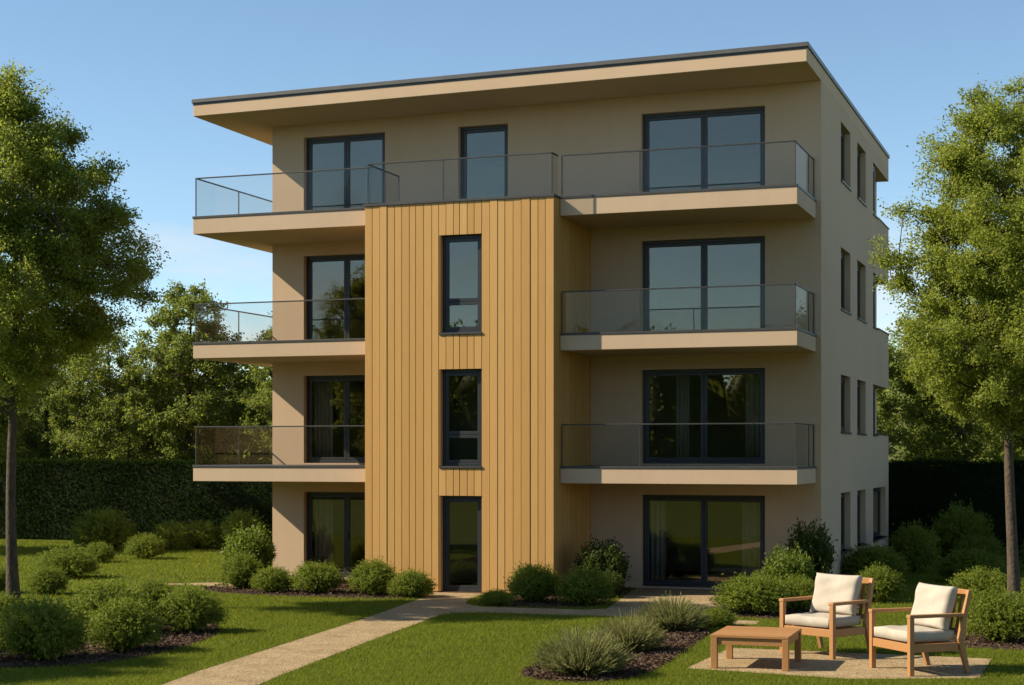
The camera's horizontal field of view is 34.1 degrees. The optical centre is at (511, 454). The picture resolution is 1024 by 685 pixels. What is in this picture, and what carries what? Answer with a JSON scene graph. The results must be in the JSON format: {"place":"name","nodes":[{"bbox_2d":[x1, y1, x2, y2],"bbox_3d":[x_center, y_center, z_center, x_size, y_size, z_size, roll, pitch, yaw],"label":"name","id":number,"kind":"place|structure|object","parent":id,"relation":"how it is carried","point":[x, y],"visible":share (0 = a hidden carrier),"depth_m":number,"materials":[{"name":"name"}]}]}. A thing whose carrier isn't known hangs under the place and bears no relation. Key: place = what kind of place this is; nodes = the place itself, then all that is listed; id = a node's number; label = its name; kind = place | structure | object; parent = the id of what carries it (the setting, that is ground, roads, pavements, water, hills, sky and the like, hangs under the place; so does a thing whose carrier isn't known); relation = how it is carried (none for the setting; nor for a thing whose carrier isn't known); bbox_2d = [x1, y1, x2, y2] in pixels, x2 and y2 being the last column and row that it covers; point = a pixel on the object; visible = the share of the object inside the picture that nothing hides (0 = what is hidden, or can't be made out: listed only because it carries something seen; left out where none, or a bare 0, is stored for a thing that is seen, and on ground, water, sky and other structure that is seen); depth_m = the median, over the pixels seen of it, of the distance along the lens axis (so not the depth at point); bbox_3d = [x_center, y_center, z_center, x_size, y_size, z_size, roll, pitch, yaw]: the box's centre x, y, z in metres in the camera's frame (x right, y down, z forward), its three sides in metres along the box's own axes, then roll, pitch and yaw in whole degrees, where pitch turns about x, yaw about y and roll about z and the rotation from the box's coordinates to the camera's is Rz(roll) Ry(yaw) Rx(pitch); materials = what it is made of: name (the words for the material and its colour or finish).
{"place":"outdoors","nodes":[
{"label":"outdoors","id":0,"kind":"place"},
{"bbox_2d":[166,582,235,587],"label":"side path","id":1,"kind":"structure","parent":0,"point":[209,584],"depth_m":40.47,"materials":[{"name":"beige gravel"}]},
{"bbox_2d":[162,588,725,684],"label":"gravel path","id":2,"kind":"structure","parent":0,"point":[259,667],"depth_m":30.24,"materials":[{"name":"beige gravel"}]},
{"bbox_2d":[0,539,1023,684],"bbox_3d":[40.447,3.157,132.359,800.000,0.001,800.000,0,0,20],"label":"ground","id":3,"kind":"structure","parent":0,"point":[417,649],"depth_m":27.46,"materials":[{"name":"green plant"}]},
{"bbox_2d":[0,566,5,590],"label":"bush","id":4,"kind":"object","parent":3,"relation":"on","point":[3,579],"visible":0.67,"depth_m":37.90,"materials":[{"name":"green plant"}]},
{"bbox_2d":[0,590,28,619],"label":"bush","id":5,"kind":"object","parent":3,"relation":"on","point":[5,597],"visible":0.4,"depth_m":30.85,"materials":[{"name":"green plant"}]},
{"bbox_2d":[0,260,50,469],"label":"tree","id":6,"kind":"object","parent":3,"relation":"on","point":[4,424],"visible":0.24,"depth_m":55.89,"materials":[{"name":"green plant"}]},
{"bbox_2d":[21,564,71,593],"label":"bush","id":7,"kind":"object","parent":3,"relation":"on","point":[41,578],"visible":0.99,"depth_m":37.55,"materials":[{"name":"green plant"}]},
{"bbox_2d":[0,306,127,460],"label":"tree","id":8,"kind":"object","parent":3,"relation":"on","point":[42,450],"visible":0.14,"depth_m":68.49,"materials":[{"name":"green plant"}]},
{"bbox_2d":[30,540,101,577],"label":"bush","id":9,"kind":"object","parent":3,"relation":"on","point":[73,562],"visible":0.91,"depth_m":42.38,"materials":[{"name":"green plant"}]},
{"bbox_2d":[0,58,170,598],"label":"tree","id":10,"kind":"object","parent":3,"relation":"on","point":[41,248],"visible":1,"depth_m":32.88,"materials":[{"name":"green plant"}]},
{"bbox_2d":[83,540,115,561],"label":"bush","id":11,"kind":"object","parent":3,"relation":"on","point":[103,551],"visible":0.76,"depth_m":48.60,"materials":[{"name":"green plant"}]},
{"bbox_2d":[67,504,139,549],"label":"bush","id":12,"kind":"object","parent":3,"relation":"on","point":[110,528],"visible":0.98,"depth_m":54.61,"materials":[{"name":"green plant"}]},
{"bbox_2d":[36,321,191,460],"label":"tree","id":13,"kind":"object","parent":3,"relation":"on","point":[96,446],"visible":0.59,"depth_m":64.84,"materials":[{"name":"green plant"}]},
{"bbox_2d":[119,532,165,559],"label":"bush","id":14,"kind":"object","parent":3,"relation":"on","point":[146,546],"visible":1,"depth_m":50.18,"materials":[{"name":"green plant"}]},
{"bbox_2d":[147,519,192,549],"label":"bush","id":15,"kind":"object","parent":3,"relation":"on","point":[173,535],"visible":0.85,"depth_m":54.89,"materials":[{"name":"green plant"}]},
{"bbox_2d":[115,331,249,459],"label":"tree","id":16,"kind":"object","parent":3,"relation":"on","point":[227,457],"visible":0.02,"depth_m":71.37,"materials":[{"name":"green plant"}]},
{"bbox_2d":[119,279,255,463],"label":"tree","id":17,"kind":"object","parent":3,"relation":"on","point":[221,374],"visible":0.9,"depth_m":64.21,"materials":[{"name":"green plant"}]},
{"bbox_2d":[183,518,223,548],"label":"bush","id":18,"kind":"object","parent":3,"relation":"on","point":[203,534],"visible":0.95,"depth_m":55.35,"materials":[{"name":"green plant"}]},
{"bbox_2d":[216,505,271,547],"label":"bush","id":19,"kind":"object","parent":3,"relation":"on","point":[245,519],"visible":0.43,"depth_m":55.34,"materials":[{"name":"green plant"}]},
{"bbox_2d":[221,311,271,460],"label":"tree","id":20,"kind":"object","parent":3,"relation":"on","point":[267,334],"visible":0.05,"depth_m":66.20,"materials":[{"name":"green plant"}]},
{"bbox_2d":[236,339,271,459],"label":"tree","id":21,"kind":"object","parent":3,"relation":"on","point":[262,400],"visible":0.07,"depth_m":61.87,"materials":[{"name":"green plant"}]},
{"bbox_2d":[0,457,1023,558],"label":"hedge","id":22,"kind":"object","parent":3,"relation":"on","point":[53,496],"visible":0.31,"depth_m":59.91,"materials":[{"name":"green plant"}]},
{"bbox_2d":[0,312,1023,465],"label":"wood","id":23,"kind":"object","parent":3,"relation":"on","point":[244,452],"visible":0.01,"depth_m":73.07,"materials":[{"name":"green plant"}]},
{"bbox_2d":[0,578,1023,682],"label":"planting bed","id":24,"kind":"object","parent":3,"relation":"on","point":[522,605],"visible":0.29,"depth_m":28.32,"materials":[{"name":"brown wood"}]},
{"bbox_2d":[0,584,93,660],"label":"bush","id":25,"kind":"object","parent":24,"relation":"on","point":[45,630],"visible":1,"depth_m":25.33,"materials":[{"name":"green plant"}]},
{"bbox_2d":[61,573,155,628],"bbox_3d":[-7.101,2.635,29.429,1.759,1.128,1.748,0,0,-21],"label":"bush","id":26,"kind":"object","parent":24,"relation":"on","point":[89,598],"visible":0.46,"depth_m":29.20,"materials":[{"name":"green plant"}]},
{"bbox_2d":[81,593,167,653],"bbox_3d":[-6.221,2.695,26.884,1.404,1.007,1.491,0,0,1],"label":"bush","id":27,"kind":"object","parent":24,"relation":"on","point":[121,623],"visible":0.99,"depth_m":26.55,"materials":[{"name":"green plant"}]},
{"bbox_2d":[130,571,180,612],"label":"bush","id":28,"kind":"object","parent":24,"relation":"on","point":[153,588],"visible":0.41,"depth_m":32.69,"materials":[{"name":"green plant"}]},
{"bbox_2d":[153,581,229,633],"bbox_3d":[-5.790,2.721,29.704,1.425,0.935,1.404,0,0,37],"label":"bush","id":29,"kind":"object","parent":24,"relation":"on","point":[185,608],"visible":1,"depth_m":29.41,"materials":[{"name":"green plant"}]},
{"bbox_2d":[216,550,262,589],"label":"bush","id":30,"kind":"object","parent":24,"relation":"on","point":[237,571],"visible":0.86,"depth_m":39.09,"materials":[{"name":"green plant"}]},
{"bbox_2d":[219,517,277,569],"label":"shrub","id":31,"kind":"object","parent":24,"relation":"on","point":[266,555],"visible":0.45,"depth_m":41.09,"materials":[{"name":"green plant"}]},
{"bbox_2d":[248,564,294,591],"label":"bush","id":32,"kind":"object","parent":24,"relation":"on","point":[268,579],"visible":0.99,"depth_m":38.09,"materials":[{"name":"green plant"}]},
{"bbox_2d":[287,558,346,592],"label":"bush","id":33,"kind":"object","parent":24,"relation":"on","point":[316,577],"visible":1,"depth_m":37.83,"materials":[{"name":"green plant"}]},
{"bbox_2d":[345,555,397,594],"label":"bush","id":34,"kind":"object","parent":24,"relation":"on","point":[373,576],"visible":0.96,"depth_m":37.36,"materials":[{"name":"green plant"}]},
{"bbox_2d":[385,567,437,596],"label":"bush","id":35,"kind":"object","parent":24,"relation":"on","point":[410,583],"visible":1,"depth_m":36.68,"materials":[{"name":"green plant"}]},
{"bbox_2d":[476,586,515,605],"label":"bush","id":36,"kind":"object","parent":24,"relation":"on","point":[497,597],"visible":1,"depth_m":34.76,"materials":[{"name":"green plant"}]},
{"bbox_2d":[503,560,563,601],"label":"bush","id":37,"kind":"object","parent":24,"relation":"on","point":[530,583],"visible":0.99,"depth_m":35.55,"materials":[{"name":"green plant"}]},
{"bbox_2d":[525,622,640,676],"bbox_3d":[1.007,2.762,23.889,1.667,0.802,1.697,0,0,15],"label":"lavender","id":38,"kind":"object","parent":24,"relation":"on","point":[578,655],"visible":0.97,"depth_m":23.61,"materials":[{"name":"green plant"}]},
{"bbox_2d":[553,563,617,604],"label":"bush","id":39,"kind":"object","parent":24,"relation":"on","point":[587,587],"visible":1,"depth_m":34.82,"materials":[{"name":"green plant"}]},
{"bbox_2d":[573,534,631,586],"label":"shrub","id":40,"kind":"object","parent":24,"relation":"on","point":[609,560],"visible":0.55,"depth_m":37.28,"materials":[{"name":"green plant"}]},
{"bbox_2d":[602,569,624,596],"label":"shrub","id":41,"kind":"object","parent":24,"relation":"on","point":[618,584],"visible":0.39,"depth_m":36.63,"materials":[{"name":"green plant"}]},
{"bbox_2d":[592,610,672,651],"bbox_3d":[1.863,2.808,26.801,1.409,0.708,1.444,0,0,-11],"label":"lavender","id":42,"kind":"object","parent":24,"relation":"on","point":[642,636],"visible":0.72,"depth_m":26.52,"materials":[{"name":"green plant"}]},
{"bbox_2d":[632,590,712,630],"bbox_3d":[2.880,2.795,29.875,1.558,0.736,1.530,0,0,-18],"label":"lavender","id":43,"kind":"object","parent":24,"relation":"on","point":[670,615],"visible":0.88,"depth_m":29.61,"materials":[{"name":"green plant"}]},
{"bbox_2d":[708,569,793,614],"bbox_3d":[4.844,2.731,33.028,1.755,0.913,1.781,0,0,-34],"label":"bush","id":44,"kind":"object","parent":24,"relation":"on","point":[756,593],"visible":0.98,"depth_m":32.73,"materials":[{"name":"green plant"}]},
{"bbox_2d":[760,537,816,581],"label":"shrub","id":45,"kind":"object","parent":24,"relation":"on","point":[782,567],"visible":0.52,"depth_m":35.82,"materials":[{"name":"green plant"}]},
{"bbox_2d":[776,570,814,611],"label":"bush","id":46,"kind":"object","parent":24,"relation":"on","point":[800,587],"visible":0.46,"depth_m":33.43,"materials":[{"name":"green plant"}]},
{"bbox_2d":[783,517,837,584],"bbox_3d":[6.593,2.226,36.987,1.238,1.822,1.171,0,0,23],"label":"shrub","id":47,"kind":"object","parent":24,"relation":"on","point":[820,552],"visible":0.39,"depth_m":36.77,"materials":[{"name":"green plant"}]},
{"bbox_2d":[855,561,906,601],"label":"bush","id":48,"kind":"object","parent":24,"relation":"on","point":[887,585],"visible":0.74,"depth_m":35.56,"materials":[{"name":"green plant"}]},
{"bbox_2d":[962,579,1023,642],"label":"bush","id":49,"kind":"object","parent":24,"relation":"on","point":[999,616],"visible":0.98,"depth_m":27.93,"materials":[{"name":"green plant"}]},
{"bbox_2d":[192,41,889,594],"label":"apartment building","id":50,"kind":"structure","parent":3,"relation":"on","point":[510,305],"depth_m":39.51,"materials":[{"name":"paint"}]},
{"bbox_2d":[315,378,332,456],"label":"curtain","id":51,"kind":"object","parent":50,"relation":"hanging from","point":[323,416],"visible":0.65,"depth_m":42.76,"materials":[{"name":"fabric"}]},
{"bbox_2d":[315,494,332,568],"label":"curtain","id":52,"kind":"object","parent":50,"relation":"hanging from","point":[323,529],"visible":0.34,"depth_m":42.75,"materials":[{"name":"fabric"}]},
{"bbox_2d":[307,492,364,577],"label":"glass door","id":53,"kind":"structure","parent":50,"relation":"in","point":[346,495],"depth_m":42.27,"materials":[{"name":"metal"}]},
{"bbox_2d":[307,375,364,462],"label":"glass door","id":54,"kind":"structure","parent":50,"relation":"in","point":[346,378],"depth_m":42.34,"materials":[{"name":"metal"}]},
{"bbox_2d":[307,254,364,338],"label":"glass door","id":55,"kind":"structure","parent":50,"relation":"in","point":[346,258],"depth_m":42.33,"materials":[{"name":"metal"}]},
{"bbox_2d":[307,133,384,209],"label":"glass door","id":56,"kind":"structure","parent":50,"relation":"in","point":[346,139],"depth_m":42.26,"materials":[{"name":"metal"}]},
{"bbox_2d":[439,369,481,467],"bbox_3d":[-1.138,-0.815,38.089,1.050,2.251,0.270,0,0,20],"label":"window","id":57,"kind":"structure","parent":50,"relation":"in","point":[447,434],"depth_m":38.21,"materials":[{"name":"black metal"}]},
{"bbox_2d":[439,235,481,334],"bbox_3d":[-1.138,-3.865,38.089,1.050,2.271,0.270,0,0,20],"label":"window","id":58,"kind":"structure","parent":50,"relation":"in","point":[447,302],"depth_m":38.21,"materials":[{"name":"black metal"}]},
{"bbox_2d":[443,496,480,591],"bbox_3d":[-1.106,2.040,38.179,0.990,2.191,0.080,0,0,20],"label":"front door","id":59,"kind":"structure","parent":50,"relation":"in","point":[446,502],"depth_m":38.26,"materials":[{"name":"black metal"}]},
{"bbox_2d":[461,125,507,198],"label":"glass door","id":60,"kind":"structure","parent":50,"relation":"in","point":[499,128],"depth_m":41.09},
{"bbox_2d":[651,497,665,579],"bbox_3d":[3.495,1.977,39.813,0.383,2.240,0.096,0,0,20],"label":"curtain","id":61,"kind":"object","parent":50,"relation":"hanging from","point":[658,540],"visible":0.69,"depth_m":39.80,"materials":[{"name":"fabric"}]},
{"bbox_2d":[676,372,688,456],"bbox_3d":[4.050,-0.943,39.617,0.307,2.300,0.097,0,0,20],"label":"curtain","id":62,"kind":"object","parent":50,"relation":"hanging from","point":[682,414],"visible":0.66,"depth_m":39.61,"materials":[{"name":"fabric"}]},
{"bbox_2d":[643,495,764,587],"bbox_3d":[4.506,2.034,39.188,2.943,2.163,0.110,0,0,20],"label":"glass door","id":63,"kind":"structure","parent":50,"relation":"in","point":[704,499],"depth_m":39.20,"materials":[{"name":"metal"}]},
{"bbox_2d":[643,368,764,463],"bbox_3d":[4.506,-0.892,39.188,2.943,2.214,0.110,0,0,20],"label":"glass door","id":64,"kind":"structure","parent":50,"relation":"in","point":[704,459],"depth_m":39.18,"materials":[{"name":"metal"}]},
{"bbox_2d":[643,237,764,330],"bbox_3d":[4.506,-3.910,39.188,2.943,2.270,0.110,0,0,20],"label":"glass door","id":65,"kind":"structure","parent":50,"relation":"in","point":[704,243],"depth_m":39.18,"materials":[{"name":"metal"}]},
{"bbox_2d":[643,107,764,191],"bbox_3d":[4.506,-6.951,39.188,2.943,2.203,0.110,0,0,20],"label":"glass door","id":66,"kind":"structure","parent":50,"relation":"in","point":[704,115],"depth_m":39.18,"materials":[{"name":"metal"}]},
{"bbox_2d":[742,502,759,581],"bbox_3d":[5.637,1.977,39.046,0.526,2.240,0.099,0,0,20],"label":"curtain","id":67,"kind":"object","parent":50,"relation":"hanging from","point":[750,537],"visible":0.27,"depth_m":39.06,"materials":[{"name":"fabric"}]},
{"bbox_2d":[746,375,759,457],"bbox_3d":[5.663,-0.943,39.043,0.430,2.300,0.102,0,0,20],"label":"curtain","id":68,"kind":"object","parent":50,"relation":"hanging from","point":[752,414],"visible":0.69,"depth_m":39.06,"materials":[{"name":"fabric"}]},
{"bbox_2d":[841,493,849,553],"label":"window","id":69,"kind":"structure","parent":50,"relation":"in","point":[842,494],"depth_m":42.43,"materials":[{"name":"black glass"}]},
{"bbox_2d":[841,377,851,433],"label":"window","id":70,"kind":"structure","parent":50,"relation":"in","point":[842,378],"depth_m":42.43,"materials":[{"name":"black glass"}]},
{"bbox_2d":[841,252,851,315],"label":"window","id":71,"kind":"structure","parent":50,"relation":"in","point":[842,255],"depth_m":42.43,"materials":[{"name":"black glass"}]},
{"bbox_2d":[841,130,851,190],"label":"window","id":72,"kind":"structure","parent":50,"relation":"in","point":[842,134],"depth_m":42.42,"materials":[{"name":"black glass"}]},
{"bbox_2d":[857,490,866,546],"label":"window","id":73,"kind":"structure","parent":50,"relation":"in","point":[858,492],"depth_m":45.14,"materials":[{"name":"black glass"}]},
{"bbox_2d":[857,381,866,434],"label":"window","id":74,"kind":"structure","parent":50,"relation":"in","point":[858,383],"depth_m":45.14,"materials":[{"name":"black glass"}]},
{"bbox_2d":[857,265,866,323],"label":"window","id":75,"kind":"structure","parent":50,"relation":"in","point":[858,267],"depth_m":45.14,"materials":[{"name":"black glass"}]},
{"bbox_2d":[857,150,866,206],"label":"window","id":76,"kind":"structure","parent":50,"relation":"in","point":[858,153],"depth_m":45.14,"materials":[{"name":"black glass"}]},
{"bbox_2d":[873,385,878,435],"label":"window","id":77,"kind":"structure","parent":50,"relation":"in","point":[873,385],"depth_m":47.42,"materials":[{"name":"black glass"}]},
{"bbox_2d":[873,274,878,329],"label":"window","id":78,"kind":"structure","parent":50,"relation":"in","point":[874,327],"depth_m":47.42,"materials":[{"name":"black glass"}]},
{"bbox_2d":[873,165,878,218],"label":"window","id":79,"kind":"structure","parent":50,"relation":"in","point":[874,214],"depth_m":47.42,"materials":[{"name":"black glass"}]},
{"bbox_2d":[873,487,886,541],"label":"window","id":80,"kind":"structure","parent":50,"relation":"in","point":[875,534],"depth_m":49.19,"materials":[{"name":"black glass"}]},
{"bbox_2d":[699,604,737,626],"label":"bush","id":81,"kind":"object","parent":3,"relation":"on","point":[719,616],"visible":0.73,"depth_m":30.38,"materials":[{"name":"green plant"}]},
{"bbox_2d":[840,540,913,580],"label":"bush","id":82,"kind":"object","parent":3,"relation":"on","point":[856,560],"visible":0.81,"depth_m":40.70,"materials":[{"name":"green plant"}]},
{"bbox_2d":[877,381,903,460],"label":"tree","id":83,"kind":"object","parent":3,"relation":"on","point":[887,405],"visible":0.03,"depth_m":59.48,"materials":[{"name":"green plant"}]},
{"bbox_2d":[885,519,943,572],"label":"bush","id":84,"kind":"object","parent":3,"relation":"on","point":[918,543],"visible":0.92,"depth_m":44.12,"materials":[{"name":"green plant"}]},
{"bbox_2d":[868,73,1023,598],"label":"tree","id":85,"kind":"object","parent":3,"relation":"on","point":[953,336],"visible":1,"depth_m":31.46,"materials":[{"name":"green plant"}]},
{"bbox_2d":[877,260,1023,465],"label":"tree","id":86,"kind":"object","parent":3,"relation":"on","point":[917,409],"visible":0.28,"depth_m":59.44,"materials":[{"name":"green plant"}]},
{"bbox_2d":[928,494,997,557],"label":"bush","id":87,"kind":"object","parent":3,"relation":"on","point":[957,524],"visible":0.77,"depth_m":48.87,"materials":[{"name":"green plant"}]},
{"bbox_2d":[931,545,1006,579],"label":"bush","id":88,"kind":"object","parent":3,"relation":"on","point":[963,561],"visible":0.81,"depth_m":41.03,"materials":[{"name":"green plant"}]},
{"bbox_2d":[948,535,1006,562],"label":"bush","id":89,"kind":"object","parent":3,"relation":"on","point":[992,545],"visible":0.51,"depth_m":46.88,"materials":[{"name":"green plant"}]},
{"bbox_2d":[944,564,1023,605],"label":"bush","id":90,"kind":"object","parent":3,"relation":"on","point":[973,580],"visible":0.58,"depth_m":34.31,"materials":[{"name":"green plant"}]},
{"bbox_2d":[1013,430,1023,454],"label":"tree","id":91,"kind":"object","parent":3,"relation":"on","point":[1019,444],"visible":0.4,"depth_m":60.69,"materials":[{"name":"green plant"}]},
{"bbox_2d":[1018,540,1023,565],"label":"bush","id":92,"kind":"object","parent":3,"relation":"on","point":[1022,558],"visible":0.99,"depth_m":45.37,"materials":[{"name":"green plant"}]},
{"bbox_2d":[1020,578,1023,595],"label":"bush","id":93,"kind":"object","parent":3,"relation":"on","point":[1022,582],"visible":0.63,"depth_m":35.57,"materials":[{"name":"green plant"}]},
{"bbox_2d":[0,0,1023,394],"label":"sky","id":94,"kind":"structure","parent":0,"point":[132,71],"materials":[{"name":"blue"}]},
{"bbox_2d":[734,620,757,624],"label":"stepping path","id":95,"kind":"structure","parent":0,"point":[745,622],"depth_m":31.32,"materials":[{"name":"beige stone"}]},
{"bbox_2d":[689,648,989,678],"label":"patio","id":96,"kind":"structure","parent":0,"point":[843,665],"depth_m":24.94,"materials":[{"name":"beige stone"}]},
{"bbox_2d":[711,626,801,670],"bbox_3d":[3.674,2.901,25.060,1.150,0.500,1.314,0,0,18],"label":"coffee table","id":97,"kind":"object","parent":96,"relation":"on","point":[729,637],"visible":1,"depth_m":24.59,"materials":[{"name":"brown wood"}]},
{"bbox_2d":[779,573,874,658],"bbox_3d":[4.980,2.526,26.405,1.054,1.249,1.090,0,0,-41],"label":"armchair","id":98,"kind":"object","parent":96,"relation":"on","point":[832,614],"visible":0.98,"depth_m":26.27,"materials":[{"name":"beige fabric"}]},
{"bbox_2d":[868,582,971,676],"bbox_3d":[5.949,2.526,24.369,1.054,1.249,1.090,0,0,-20],"label":"armchair","id":99,"kind":"object","parent":96,"relation":"on","point":[926,629],"visible":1,"depth_m":24.08,"materials":[{"name":"beige fabric"}]}
]}

